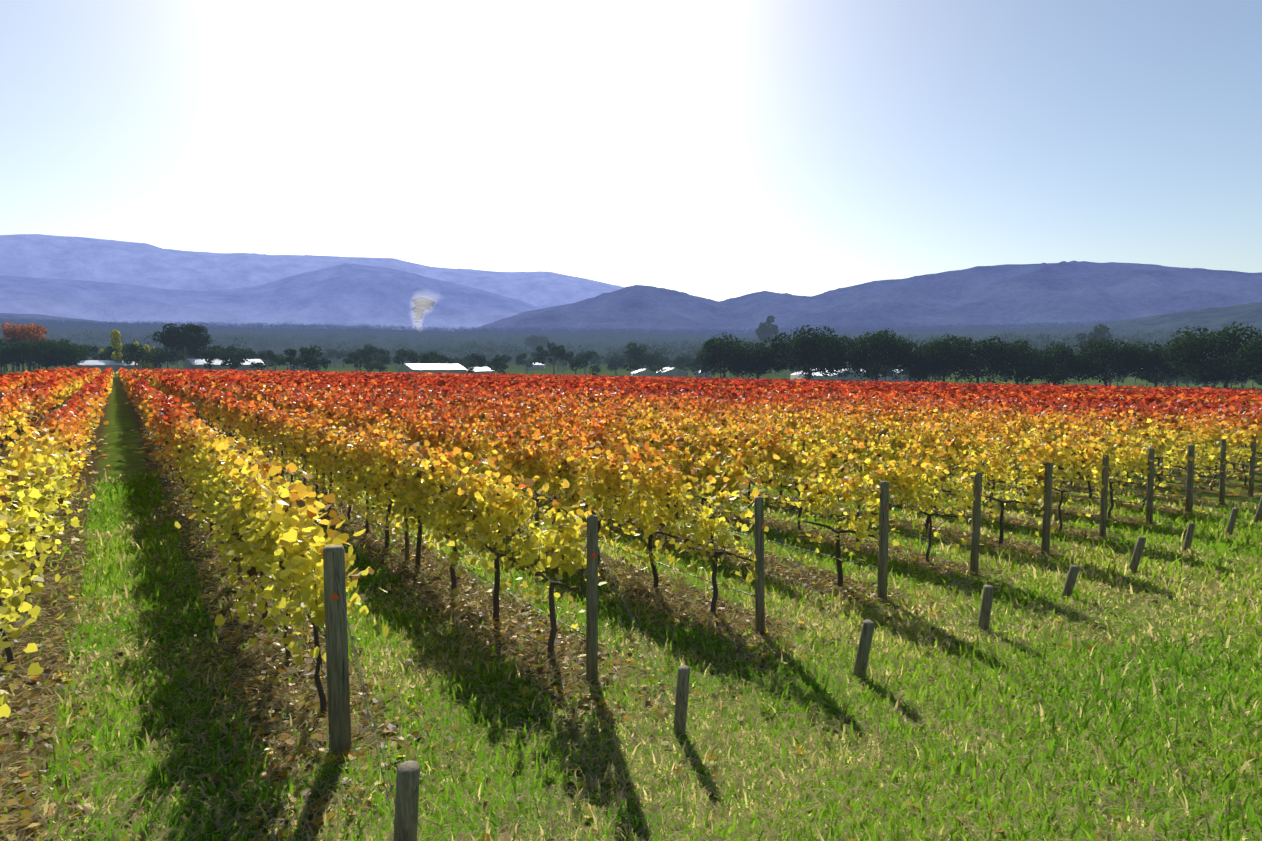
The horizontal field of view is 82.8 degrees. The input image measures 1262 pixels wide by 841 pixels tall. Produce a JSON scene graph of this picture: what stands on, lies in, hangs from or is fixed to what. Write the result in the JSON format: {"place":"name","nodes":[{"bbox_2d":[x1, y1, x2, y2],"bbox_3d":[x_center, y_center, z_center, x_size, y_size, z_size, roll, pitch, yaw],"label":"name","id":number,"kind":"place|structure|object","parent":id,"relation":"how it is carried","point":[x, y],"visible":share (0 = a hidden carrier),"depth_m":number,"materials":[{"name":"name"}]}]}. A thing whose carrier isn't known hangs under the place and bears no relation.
{"place":"outdoors","nodes":[
{"label":"outdoors","id":0,"kind":"place"},
{"bbox_2d":[0,313,157,325],"bbox_3d":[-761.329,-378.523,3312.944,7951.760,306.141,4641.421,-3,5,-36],"label":"hill","id":1,"kind":"structure","parent":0,"point":[30,316],"depth_m":3606.16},
{"bbox_2d":[0,263,541,331],"bbox_3d":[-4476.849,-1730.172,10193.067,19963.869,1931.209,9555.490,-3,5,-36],"label":"mountain spur","id":2,"kind":"structure","parent":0,"point":[346,294],"depth_m":10987.03,"materials":[{"name":"blue stone"}]},
{"bbox_2d":[0,234,624,308],"bbox_3d":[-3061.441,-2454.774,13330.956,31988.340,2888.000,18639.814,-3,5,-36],"label":"mountain","id":3,"kind":"structure","parent":0,"point":[76,258],"depth_m":15367.47,"materials":[{"name":"blue stone"}]},
{"bbox_2d":[410,288,438,329],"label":"smoke plume","id":4,"kind":"object","parent":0,"point":[421,306],"visible":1,"depth_m":2501.51,"materials":[{"name":"white"}]},
{"bbox_2d":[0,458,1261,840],"bbox_3d":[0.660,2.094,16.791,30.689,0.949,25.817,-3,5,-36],"label":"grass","id":5,"kind":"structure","parent":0,"point":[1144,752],"depth_m":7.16,"materials":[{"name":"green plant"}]},
{"bbox_2d":[0,323,1261,840],"bbox_3d":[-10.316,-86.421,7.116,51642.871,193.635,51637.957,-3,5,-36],"label":"ground","id":6,"kind":"structure","parent":0,"point":[122,417],"depth_m":10.78,"materials":[{"name":"soil"}]},
{"bbox_2d":[71,359,1130,381],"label":"farm buildings","id":7,"kind":"structure","parent":6,"relation":"on","point":[102,365],"depth_m":290.68,"materials":[{"name":"white metal"}]},
{"bbox_2d":[0,366,1261,408],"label":"vine leaves","id":8,"kind":"object","parent":6,"relation":"on","point":[65,380],"visible":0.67,"depth_m":79.62,"materials":[{"name":"red plant"}]},
{"bbox_2d":[0,392,1261,840],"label":"vineyard posts","id":9,"kind":"object","parent":6,"relation":"on","point":[340,716],"visible":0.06,"depth_m":7.69,"materials":[{"name":"grey wood"}]},
{"bbox_2d":[0,420,1261,678],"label":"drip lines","id":10,"kind":"object","parent":9,"relation":"on","point":[784,544],"visible":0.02,"depth_m":13.02,"materials":[{"name":"black plastic"}]},
{"bbox_2d":[3,395,1261,822],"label":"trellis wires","id":11,"kind":"object","parent":9,"relation":"on","point":[787,549],"visible":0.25,"depth_m":10.11,"materials":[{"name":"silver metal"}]},
{"bbox_2d":[331,448,1255,599],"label":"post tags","id":12,"kind":"object","parent":9,"relation":"attached to","point":[335,596],"visible":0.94,"depth_m":7.53,"materials":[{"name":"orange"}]},
{"bbox_2d":[0,396,1261,713],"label":"vine trunks","id":13,"kind":"object","parent":6,"relation":"on","point":[496,612],"visible":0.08,"depth_m":11.95,"materials":[{"name":"brown plant"}]},
{"bbox_2d":[0,380,1261,717],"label":"vine leaves","id":14,"kind":"object","parent":13,"relation":"on","point":[294,422],"visible":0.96,"depth_m":14.70,"materials":[{"name":"yellow plant"}]},
{"bbox_2d":[0,428,1261,840],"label":"fallen leaves","id":15,"kind":"object","parent":6,"relation":"on","point":[320,802],"visible":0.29,"depth_m":7.54,"materials":[{"name":"brown plant"}]},
{"bbox_2d":[0,0,1261,300],"label":"sky","id":16,"kind":"structure","parent":0,"point":[717,150],"materials":[{"name":"white"}]},
{"bbox_2d":[470,260,1261,333],"bbox_3d":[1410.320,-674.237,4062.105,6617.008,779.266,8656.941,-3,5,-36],"label":"mountain","id":17,"kind":"structure","parent":0,"point":[1074,291],"depth_m":4323.07,"materials":[{"name":"blue stone"}]},
{"bbox_2d":[1063,302,1261,336],"bbox_3d":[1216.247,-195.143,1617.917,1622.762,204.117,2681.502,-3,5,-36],"label":"hill","id":18,"kind":"structure","parent":0,"point":[1250,314],"depth_m":1728.68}
]}

